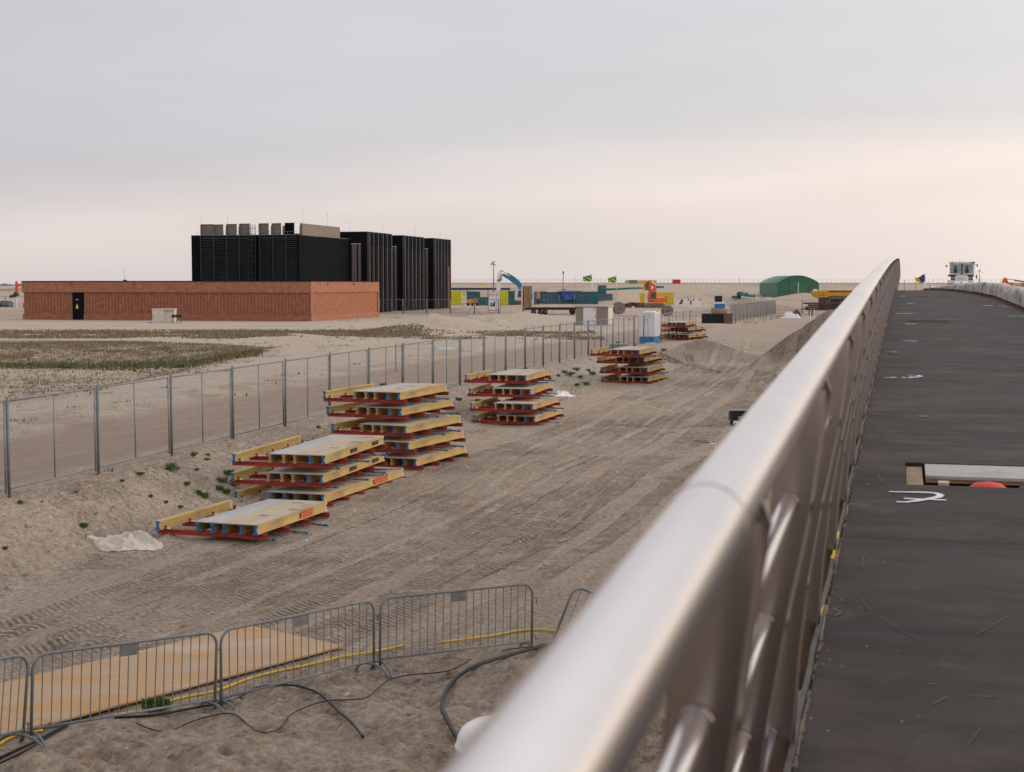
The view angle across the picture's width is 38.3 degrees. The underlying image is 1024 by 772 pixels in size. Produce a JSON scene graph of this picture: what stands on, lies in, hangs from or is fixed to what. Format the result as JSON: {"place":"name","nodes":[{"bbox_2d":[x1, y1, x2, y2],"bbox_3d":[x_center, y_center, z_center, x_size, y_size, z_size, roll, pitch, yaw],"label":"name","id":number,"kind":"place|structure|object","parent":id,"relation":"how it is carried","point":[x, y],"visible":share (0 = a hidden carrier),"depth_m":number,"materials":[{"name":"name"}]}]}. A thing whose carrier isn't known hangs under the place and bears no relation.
{"place":"outdoors","nodes":[
{"label":"outdoors","id":0,"kind":"place"},
{"bbox_2d":[0,348,263,371],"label":"green grass","id":1,"kind":"structure","parent":0,"point":[130,365],"depth_m":87.34,"materials":[{"name":"plant"}]},
{"bbox_2d":[0,340,279,404],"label":"dry grass","id":2,"kind":"structure","parent":0,"point":[80,344],"depth_m":95.24,"materials":[{"name":"plant"}]},
{"bbox_2d":[0,283,1023,771],"bbox_3d":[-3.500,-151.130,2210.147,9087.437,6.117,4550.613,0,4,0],"label":"ground","id":3,"kind":"structure","parent":0,"point":[738,363],"depth_m":32.31,"materials":[{"name":"sand"}]},
{"bbox_2d":[9,281,23,307],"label":"orange excavator","id":4,"kind":"object","parent":3,"relation":"on","point":[16,293],"visible":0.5,"depth_m":261.40,"materials":[{"name":"paint"}]},
{"bbox_2d":[0,729,42,744],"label":"yellow hose","id":5,"kind":"object","parent":3,"relation":"on","point":[11,737],"visible":0.65,"depth_m":17.35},
{"bbox_2d":[0,655,43,747],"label":"crowd barrier","id":6,"kind":"object","parent":3,"relation":"on","point":[23,735],"visible":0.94,"depth_m":16.79,"materials":[{"name":"metal"}]},
{"bbox_2d":[0,707,48,736],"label":"road plate","id":7,"kind":"object","parent":3,"relation":"on","point":[12,722],"visible":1,"depth_m":17.76,"materials":[{"name":"wood"}]},
{"bbox_2d":[0,725,68,763],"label":"black cable","id":8,"kind":"object","parent":3,"relation":"on","point":[30,747],"visible":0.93,"depth_m":17.01,"materials":[{"name":"rubber"}]},
{"bbox_2d":[0,715,87,758],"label":"black cable","id":9,"kind":"object","parent":3,"relation":"on","point":[30,743],"visible":0.82,"depth_m":17.17,"materials":[{"name":"rubber"}]},
{"bbox_2d":[19,632,224,748],"bbox_3d":[-4.624,3.633,17.767,2.558,1.117,0.714,0,3,-42],"label":"crowd barrier","id":10,"kind":"object","parent":3,"relation":"on","point":[128,648],"visible":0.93,"depth_m":17.70,"materials":[{"name":"metal"}]},
{"bbox_2d":[86,530,162,551],"bbox_3d":[-7.883,3.150,30.175,1.443,0.385,1.353,-3,5,-36],"label":"crumpled canvas","id":11,"kind":"object","parent":3,"relation":"on","point":[139,540],"visible":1,"depth_m":29.94,"materials":[{"name":"fabric"}]},
{"bbox_2d":[140,694,173,711],"bbox_3d":[-4.484,3.989,18.545,0.370,0.178,0.349,-3,5,-33],"label":"weed plant","id":12,"kind":"object","parent":3,"relation":"on","point":[150,702],"visible":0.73,"depth_m":18.50,"materials":[{"name":"green plant"}]},
{"bbox_2d":[152,309,177,322],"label":"utility cabinet","id":13,"kind":"object","parent":3,"relation":"on","point":[161,315],"visible":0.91,"depth_m":161.88,"materials":[{"name":"metal"}]},
{"bbox_2d":[0,626,342,723],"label":"road plate","id":14,"kind":"object","parent":3,"relation":"on","point":[76,688],"visible":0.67,"depth_m":20.08,"materials":[{"name":"wood"}]},
{"bbox_2d":[164,461,180,470],"bbox_3d":[-8.332,1.950,35.921,0.381,0.239,0.496,-4,6,-44],"label":"weed plant","id":15,"kind":"object","parent":3,"relation":"on","point":[169,466],"visible":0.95,"depth_m":35.87,"materials":[{"name":"green plant"}]},
{"bbox_2d":[21,278,379,320],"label":"brick building","id":16,"kind":"structure","parent":3,"relation":"on","point":[124,299],"depth_m":172.54,"materials":[{"name":"brick"}]},
{"bbox_2d":[72,292,83,319],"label":"door","id":17,"kind":"structure","parent":16,"relation":"in","point":[77,297],"depth_m":174.74,"materials":[{"name":"black paint"}]},
{"bbox_2d":[114,684,363,737],"bbox_3d":[-3.025,4.033,18.623,3.338,0.120,2.002,1,4,17],"label":"black cable","id":18,"kind":"object","parent":3,"relation":"on","point":[242,695],"visible":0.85,"depth_m":18.53,"materials":[{"name":"rubber"}]},
{"bbox_2d":[155,499,329,540],"bbox_3d":[-5.684,2.934,32.365,2.933,0.402,3.544,1,4,18],"label":"formwork table","id":19,"kind":"object","parent":3,"relation":"on","point":[261,517],"visible":1,"depth_m":31.75,"materials":[{"name":"yellow wood"}]},
{"bbox_2d":[113,644,404,714],"bbox_3d":[-3.315,3.967,20.137,0.207,0.071,4.989,3,5,41],"label":"yellow hose","id":20,"kind":"object","parent":3,"relation":"on","point":[267,673],"visible":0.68,"depth_m":20.32,"materials":[{"name":"rubber"}]},
{"bbox_2d":[208,600,389,709],"bbox_3d":[-2.799,3.574,19.603,0.714,1.116,2.742,4,5,42],"label":"crowd barrier","id":21,"kind":"object","parent":3,"relation":"on","point":[300,619],"visible":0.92,"depth_m":19.54,"materials":[{"name":"metal"}]},
{"bbox_2d":[0,323,604,339],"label":"dry grass","id":22,"kind":"structure","parent":3,"relation":"on","point":[377,332],"depth_m":123.71,"materials":[{"name":"plant"}]},
{"bbox_2d":[136,658,470,733],"bbox_3d":[-2.616,3.914,19.304,2.174,0.362,4.843,2,5,28],"label":"thin wire","id":23,"kind":"object","parent":3,"relation":"on","point":[243,720],"visible":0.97,"depth_m":18.45,"materials":[{"name":"black rubber"}]},
{"bbox_2d":[233,467,405,506],"bbox_3d":[-4.634,2.570,37.745,2.933,0.402,5.344,1,4,17],"label":"formwork table","id":24,"kind":"object","parent":3,"relation":"on","point":[347,487],"visible":0.66,"depth_m":36.15,"materials":[{"name":"yellow wood"}]},
{"bbox_2d":[230,452,387,488],"bbox_3d":[-4.919,2.129,37.593,2.933,0.402,4.744,1,4,14],"label":"formwork table","id":25,"kind":"object","parent":24,"relation":"on","point":[295,475],"visible":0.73,"depth_m":36.04,"materials":[{"name":"yellow wood"}]},
{"bbox_2d":[232,434,386,469],"bbox_3d":[-4.901,1.671,37.549,2.933,0.402,4.744,1,4,13],"label":"formwork table","id":26,"kind":"object","parent":25,"relation":"on","point":[332,449],"visible":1,"depth_m":36.73,"materials":[{"name":"yellow wood"}]},
{"bbox_2d":[191,212,450,311],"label":"black building","id":27,"kind":"structure","parent":3,"relation":"on","point":[404,267],"depth_m":208.61,"materials":[{"name":"metal"}]},
{"bbox_2d":[0,366,666,763],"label":"soil clods","id":28,"kind":"object","parent":3,"relation":"on","point":[264,668],"visible":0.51,"depth_m":20.96,"materials":[{"name":"soil"}]},
{"bbox_2d":[0,310,695,497],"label":"site fence","id":29,"kind":"object","parent":3,"relation":"on","point":[6,470],"visible":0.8,"depth_m":42.72,"materials":[{"name":"metal"}]},
{"bbox_2d":[10,313,807,493],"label":"weeds","id":30,"kind":"object","parent":3,"relation":"on","point":[326,348],"visible":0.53,"depth_m":100.90,"materials":[{"name":"green plant"}]},
{"bbox_2d":[0,380,825,769],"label":"pebbles","id":31,"kind":"object","parent":3,"relation":"on","point":[396,546],"visible":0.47,"depth_m":30.06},
{"bbox_2d":[375,444,468,470],"bbox_3d":[-2.927,2.064,42.853,2.933,0.402,3.744,2,4,21],"label":"formwork table","id":32,"kind":"object","parent":3,"relation":"on","point":[417,461],"visible":0.57,"depth_m":41.85,"materials":[{"name":"yellow wood"}]},
{"bbox_2d":[370,429,465,454],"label":"formwork table","id":33,"kind":"object","parent":32,"relation":"on","point":[395,444],"visible":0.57,"depth_m":42.03,"materials":[{"name":"yellow wood"}]},
{"bbox_2d":[331,414,462,438],"bbox_3d":[-3.143,1.155,42.898,2.933,0.402,3.744,2,4,23],"label":"formwork table","id":34,"kind":"object","parent":33,"relation":"on","point":[390,427],"visible":0.99,"depth_m":42.02,"materials":[{"name":"yellow wood"}]},
{"bbox_2d":[326,398,454,420],"bbox_3d":[-3.364,0.669,43.367,2.933,0.402,3.744,2,4,21],"label":"formwork table","id":35,"kind":"object","parent":34,"relation":"on","point":[386,410],"visible":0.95,"depth_m":42.32,"materials":[{"name":"yellow wood"}]},
{"bbox_2d":[323,383,449,404],"bbox_3d":[-3.485,0.228,43.193,2.933,0.402,3.744,1,4,19],"label":"formwork table","id":36,"kind":"object","parent":35,"relation":"on","point":[401,393],"visible":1,"depth_m":42.33,"materials":[{"name":"yellow wood"}]},
{"bbox_2d":[370,583,539,677],"bbox_3d":[-0.766,3.488,21.252,2.619,1.117,0.713,-1,4,-30],"label":"crowd barrier","id":37,"kind":"object","parent":3,"relation":"on","point":[459,595],"visible":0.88,"depth_m":21.20,"materials":[{"name":"metal"}]},
{"bbox_2d":[451,291,461,304],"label":"shipping container","id":38,"kind":"object","parent":3,"relation":"on","point":[456,294],"visible":0.63,"depth_m":297.46,"materials":[{"name":"metal"}]},
{"bbox_2d":[379,299,547,313],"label":"site fence","id":39,"kind":"object","parent":3,"relation":"on","point":[450,305],"visible":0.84,"depth_m":209.61,"materials":[{"name":"metal"}]},
{"bbox_2d":[454,716,486,751],"bbox_3d":[-0.145,4.007,14.312,0.824,1.552,0.824,0,4,0],"label":"capped pipe","id":40,"kind":"object","parent":3,"relation":"on","point":[468,729],"visible":0.15,"depth_m":14.16,"materials":[{"name":"white plastic"}]},
{"bbox_2d":[467,298,478,305],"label":"amber dumper","id":41,"kind":"object","parent":3,"relation":"on","point":[470,301],"visible":0.95,"depth_m":284.55,"materials":[{"name":"paint"}]},
{"bbox_2d":[467,291,479,303],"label":"shipping container","id":42,"kind":"object","parent":3,"relation":"on","point":[472,294],"visible":0.58,"depth_m":311.39,"materials":[{"name":"blue metal"}]},
{"bbox_2d":[451,288,509,296],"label":"site canopy","id":43,"kind":"object","parent":3,"relation":"on","point":[467,289],"visible":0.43,"depth_m":314.33,"materials":[{"name":"metal"}]},
{"bbox_2d":[476,297,487,304],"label":"shipping container","id":44,"kind":"object","parent":3,"relation":"on","point":[481,300],"visible":0.57,"depth_m":289.52,"materials":[{"name":"metal"}]},
{"bbox_2d":[488,292,499,312],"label":"site sign","id":45,"kind":"object","parent":3,"relation":"on","point":[493,297],"visible":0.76,"depth_m":218.66,"materials":[{"name":"white paint"}]},
{"bbox_2d":[440,642,549,739],"bbox_3d":[-0.272,3.916,19.584,1.040,0.199,5.620,1,4,16],"label":"black hose","id":46,"kind":"object","parent":3,"relation":"on","point":[445,692],"visible":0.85,"depth_m":19.97,"materials":[{"name":"rubber"}]},
{"bbox_2d":[439,629,559,642],"bbox_3d":[-0.100,3.828,22.658,2.162,0.068,0.637,-1,4,-13],"label":"yellow hose","id":47,"kind":"object","parent":3,"relation":"on","point":[490,635],"visible":0.72,"depth_m":22.73,"materials":[{"name":"rubber"}]},
{"bbox_2d":[500,290,507,304],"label":"shipping container","id":48,"kind":"object","parent":3,"relation":"on","point":[503,297],"visible":0.91,"depth_m":295.46,"materials":[{"name":"metal"}]},
{"bbox_2d":[508,291,514,304],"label":"shipping container","id":49,"kind":"object","parent":3,"relation":"on","point":[511,297],"visible":0.96,"depth_m":296.46,"materials":[{"name":"metal"}]},
{"bbox_2d":[496,270,532,304],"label":"blue excavator","id":50,"kind":"object","parent":3,"relation":"on","point":[514,280],"visible":0.59,"depth_m":298.94,"materials":[{"name":"metal"}]},
{"bbox_2d":[472,408,563,425],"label":"formwork table","id":51,"kind":"object","parent":3,"relation":"on","point":[519,418],"visible":0.92,"depth_m":53.64,"materials":[{"name":"yellow wood"}]},
{"bbox_2d":[469,396,563,413],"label":"formwork table","id":52,"kind":"object","parent":51,"relation":"on","point":[521,405],"visible":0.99,"depth_m":53.54,"materials":[{"name":"yellow wood"}]},
{"bbox_2d":[467,382,557,398],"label":"formwork table","id":53,"kind":"object","parent":52,"relation":"on","point":[515,390],"visible":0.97,"depth_m":54.57,"materials":[{"name":"yellow wood"}]},
{"bbox_2d":[464,369,554,384],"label":"formwork table","id":54,"kind":"object","parent":53,"relation":"on","point":[522,376],"visible":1,"depth_m":55.17,"materials":[{"name":"yellow wood"}]},
{"bbox_2d":[534,291,546,303],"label":"shipping container","id":55,"kind":"object","parent":3,"relation":"on","point":[542,297],"visible":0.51,"depth_m":315.42,"materials":[{"name":"blue metal"}]},
{"bbox_2d":[521,286,575,314],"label":"flatbed trailer","id":56,"kind":"object","parent":3,"relation":"on","point":[526,297],"visible":0.94,"depth_m":204.61,"materials":[{"name":"wood"}]},
{"bbox_2d":[546,292,575,303],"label":"shipping container","id":57,"kind":"object","parent":3,"relation":"on","point":[553,296],"visible":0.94,"depth_m":311.46,"materials":[{"name":"blue metal"}]},
{"bbox_2d":[558,290,580,299],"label":"blue tarpaulin","id":58,"kind":"object","parent":57,"relation":"on","point":[568,295],"visible":0.97,"depth_m":310.56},
{"bbox_2d":[550,391,574,396],"bbox_3d":[2.235,0.328,64.210,1.136,0.273,0.938,0,4,0],"label":"white rag","id":59,"kind":"object","parent":3,"relation":"on","point":[564,393],"visible":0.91,"depth_m":64.14,"materials":[{"name":"fabric"}]},
{"bbox_2d":[536,295,589,304],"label":"site fence","id":60,"kind":"object","parent":3,"relation":"on","point":[569,300],"visible":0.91,"depth_m":294.02,"materials":[{"name":"metal"}]},
{"bbox_2d":[552,588,592,639],"bbox_3d":[1.864,4.010,22.538,2.637,1.116,0.713,24,-8,-14],"label":"crowd barrier","id":61,"kind":"object","parent":3,"relation":"on","point":[566,606],"visible":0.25,"depth_m":22.26,"materials":[{"name":"metal"}]},
{"bbox_2d":[576,292,590,303],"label":"shipping container","id":62,"kind":"object","parent":3,"relation":"on","point":[586,297],"visible":0.9,"depth_m":310.45,"materials":[{"name":"blue metal"}]},
{"bbox_2d":[574,305,613,324],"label":"transformer kiosk","id":63,"kind":"object","parent":3,"relation":"on","point":[591,312],"visible":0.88,"depth_m":152.44,"materials":[{"name":"concrete"}]},
{"bbox_2d":[583,308,595,324],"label":"door","id":64,"kind":"structure","parent":63,"relation":"in","point":[589,314],"depth_m":152.45,"materials":[{"name":"white paint"}]},
{"bbox_2d":[608,307,612,324],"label":"side door","id":65,"kind":"structure","parent":63,"relation":"in","point":[610,309],"depth_m":153.08,"materials":[{"name":"beige paint"}]},
{"bbox_2d":[591,291,597,303],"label":"shipping container","id":66,"kind":"object","parent":3,"relation":"on","point":[594,297],"visible":1,"depth_m":305.46,"materials":[{"name":"metal"}]},
{"bbox_2d":[598,285,605,293],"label":"shipping container","id":67,"kind":"object","parent":3,"relation":"on","point":[600,290],"visible":0.56,"depth_m":391.15,"materials":[{"name":"blue metal"}]},
{"bbox_2d":[598,294,612,300],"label":"shipping container","id":68,"kind":"object","parent":3,"relation":"on","point":[602,297],"visible":0.77,"depth_m":321.42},
{"bbox_2d":[608,275,616,290],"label":"flag pole","id":69,"kind":"object","parent":3,"relation":"on","point":[613,279],"visible":1,"depth_m":329.13,"materials":[{"name":"fabric"}]},
{"bbox_2d":[609,343,628,348],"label":"slab pallet","id":70,"kind":"object","parent":3,"relation":"on","point":[621,345],"visible":0.48,"depth_m":94.53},
{"bbox_2d":[613,302,625,313],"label":"cable drum","id":71,"kind":"object","parent":3,"relation":"on","point":[619,307],"visible":0.94,"depth_m":207.21,"materials":[{"name":"brown wood"}]},
{"bbox_2d":[602,287,640,289],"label":"teal pipeline","id":72,"kind":"object","parent":3,"relation":"on","point":[625,288],"visible":0.88,"depth_m":386.60,"materials":[{"name":"paint"}]},
{"bbox_2d":[625,302,639,307],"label":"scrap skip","id":73,"kind":"object","parent":3,"relation":"on","point":[630,304],"visible":0.93,"depth_m":263.64,"materials":[{"name":"metal"}]},
{"bbox_2d":[600,373,667,383],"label":"formwork table","id":74,"kind":"object","parent":3,"relation":"on","point":[635,378],"visible":0.95,"depth_m":71.30,"materials":[{"name":"yellow wood"}]},
{"bbox_2d":[599,364,668,374],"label":"formwork table","id":75,"kind":"object","parent":74,"relation":"on","point":[651,369],"visible":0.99,"depth_m":71.28,"materials":[{"name":"yellow wood"}]},
{"bbox_2d":[596,354,665,364],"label":"formwork table","id":76,"kind":"object","parent":75,"relation":"on","point":[628,360],"visible":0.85,"depth_m":71.88,"materials":[{"name":"yellow wood"}]},
{"bbox_2d":[590,346,660,357],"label":"formwork table","id":77,"kind":"object","parent":76,"relation":"on","point":[635,351],"visible":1,"depth_m":70.12,"materials":[{"name":"yellow wood"}]},
{"bbox_2d":[637,280,656,283],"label":"shipping container","id":78,"kind":"object","parent":3,"relation":"on","point":[644,281],"visible":0.75,"depth_m":618.44,"materials":[{"name":"metal"}]},
{"bbox_2d":[639,311,660,343],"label":"toilet cabin","id":79,"kind":"object","parent":3,"relation":"on","point":[652,328],"visible":0.93,"depth_m":103.86,"materials":[{"name":"white paint"}]},
{"bbox_2d":[639,280,666,307],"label":"orange excavator","id":80,"kind":"object","parent":3,"relation":"on","point":[650,286],"visible":0.98,"depth_m":260.61,"materials":[{"name":"metal"}]},
{"bbox_2d":[654,292,673,303],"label":"shipping container","id":81,"kind":"object","parent":3,"relation":"on","point":[670,297],"visible":0.56,"depth_m":302.44,"materials":[{"name":"metal"}]},
{"bbox_2d":[661,305,673,315],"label":"cable drum","id":82,"kind":"object","parent":3,"relation":"on","point":[666,308],"visible":0.86,"depth_m":195.25,"materials":[{"name":"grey wood"}]},
{"bbox_2d":[662,333,707,339],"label":"formwork table","id":83,"kind":"object","parent":3,"relation":"on","point":[688,336],"visible":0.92,"depth_m":111.49,"materials":[{"name":"yellow wood"}]},
{"bbox_2d":[662,326,705,332],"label":"formwork table","id":84,"kind":"object","parent":83,"relation":"on","point":[689,330],"visible":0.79,"depth_m":113.20,"materials":[{"name":"yellow wood"}]},
{"bbox_2d":[660,321,698,327],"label":"formwork table","id":85,"kind":"object","parent":84,"relation":"on","point":[686,324],"visible":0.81,"depth_m":109.69,"materials":[{"name":"brown wood"}]},
{"bbox_2d":[677,299,700,306],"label":"skip container","id":86,"kind":"object","parent":3,"relation":"on","point":[689,302],"visible":0.96,"depth_m":269.42,"materials":[{"name":"metal"}]},
{"bbox_2d":[701,313,723,322],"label":"dark trench box","id":87,"kind":"object","parent":3,"relation":"on","point":[712,317],"visible":0.97,"depth_m":159.86,"materials":[{"name":"black metal"}]},
{"bbox_2d":[723,313,732,323],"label":"rusty hopper","id":88,"kind":"object","parent":3,"relation":"on","point":[727,318],"visible":1,"depth_m":157.86,"materials":[{"name":"metal"}]},
{"bbox_2d":[729,409,747,424],"bbox_3d":[8.156,1.131,53.097,0.660,0.532,0.635,0,4,-3],"label":"black pump","id":89,"kind":"object","parent":3,"relation":"on","point":[735,415],"visible":0.69,"depth_m":52.90,"materials":[{"name":"metal"}]},
{"bbox_2d":[731,300,774,321],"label":"site fence","id":90,"kind":"object","parent":3,"relation":"on","point":[764,306],"visible":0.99,"depth_m":178.91,"materials":[{"name":"metal"}]},
{"bbox_2d":[781,311,794,317],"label":"rubble bag","id":91,"kind":"object","parent":3,"relation":"on","point":[789,314],"visible":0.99,"depth_m":183.44,"materials":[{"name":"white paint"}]},
{"bbox_2d":[759,275,818,297],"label":"green hangar","id":92,"kind":"structure","parent":3,"relation":"on","point":[775,286],"depth_m":384.06,"materials":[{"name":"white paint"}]},
{"bbox_2d":[791,282,797,293],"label":"sliding door","id":93,"kind":"structure","parent":92,"relation":"in","point":[794,286],"depth_m":383.91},
{"bbox_2d":[799,282,804,292],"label":"sliding door","id":94,"kind":"structure","parent":92,"relation":"in","point":[801,284],"depth_m":383.91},
{"bbox_2d":[775,295,846,313],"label":"site fence","id":95,"kind":"object","parent":3,"relation":"on","point":[795,307],"visible":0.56,"depth_m":204.43,"materials":[{"name":"metal"}]},
{"bbox_2d":[800,302,841,315],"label":"steel profile stack","id":96,"kind":"object","parent":3,"relation":"on","point":[811,306],"visible":0.6,"depth_m":197.86,"materials":[{"name":"brown metal"}]},
{"bbox_2d":[811,290,852,301],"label":"drilling rig leader","id":97,"kind":"object","parent":3,"relation":"on","point":[823,295],"visible":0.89,"depth_m":239.53,"materials":[{"name":"orange paint"}]},
{"bbox_2d":[783,290,1023,771],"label":"footbridge","id":98,"kind":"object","parent":3,"relation":"on","point":[924,583],"visible":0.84,"depth_m":7.49,"materials":[{"name":"asphalt"}]},
{"bbox_2d":[440,257,899,771],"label":"bridge railing","id":99,"kind":"object","parent":98,"relation":"attached to","point":[701,606],"visible":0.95,"depth_m":1.80,"materials":[{"name":"silver metal"}]},
{"bbox_2d":[808,339,1018,742],"bbox_3d":[4.977,0.312,14.100,3.081,0.696,25.873,1,4,15],"label":"deck grit","id":100,"kind":"object","parent":98,"relation":"on","point":[882,513],"visible":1,"depth_m":11.28,"materials":[{"name":"gravel"}]},
{"bbox_2d":[921,282,1023,311],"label":"wrapped parapet","id":101,"kind":"structure","parent":98,"relation":"on","point":[1009,295],"depth_m":51.04,"materials":[{"name":"plastic"}]},
{"bbox_2d":[969,481,1005,487],"bbox_3d":[3.275,0.859,10.143,0.400,0.405,0.400,0,4,0],"label":"red float","id":102,"kind":"object","parent":98,"relation":"on","point":[986,484],"visible":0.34,"depth_m":10.08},
{"bbox_2d":[915,273,925,287],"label":"flag pole","id":103,"kind":"object","parent":3,"relation":"on","point":[921,279],"visible":1,"depth_m":114.69,"materials":[{"name":"fabric"}]},
{"bbox_2d":[946,262,977,284],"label":"white works truck","id":104,"kind":"object","parent":3,"relation":"on","point":[961,272],"visible":0.6,"depth_m":121.20,"materials":[{"name":"paint"}]},
{"bbox_2d":[1002,277,1023,286],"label":"orange crane arm","id":105,"kind":"object","parent":3,"relation":"on","point":[1004,280],"visible":0.83,"depth_m":111.74},
{"bbox_2d":[0,0,1023,283],"label":"sky","id":106,"kind":"structure","parent":0,"point":[663,141],"materials":[{"name":"grey"}]},
{"bbox_2d":[711,287,728,312],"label":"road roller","id":107,"kind":"object","parent":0,"point":[718,305],"visible":0.83,"depth_m":199.80,"materials":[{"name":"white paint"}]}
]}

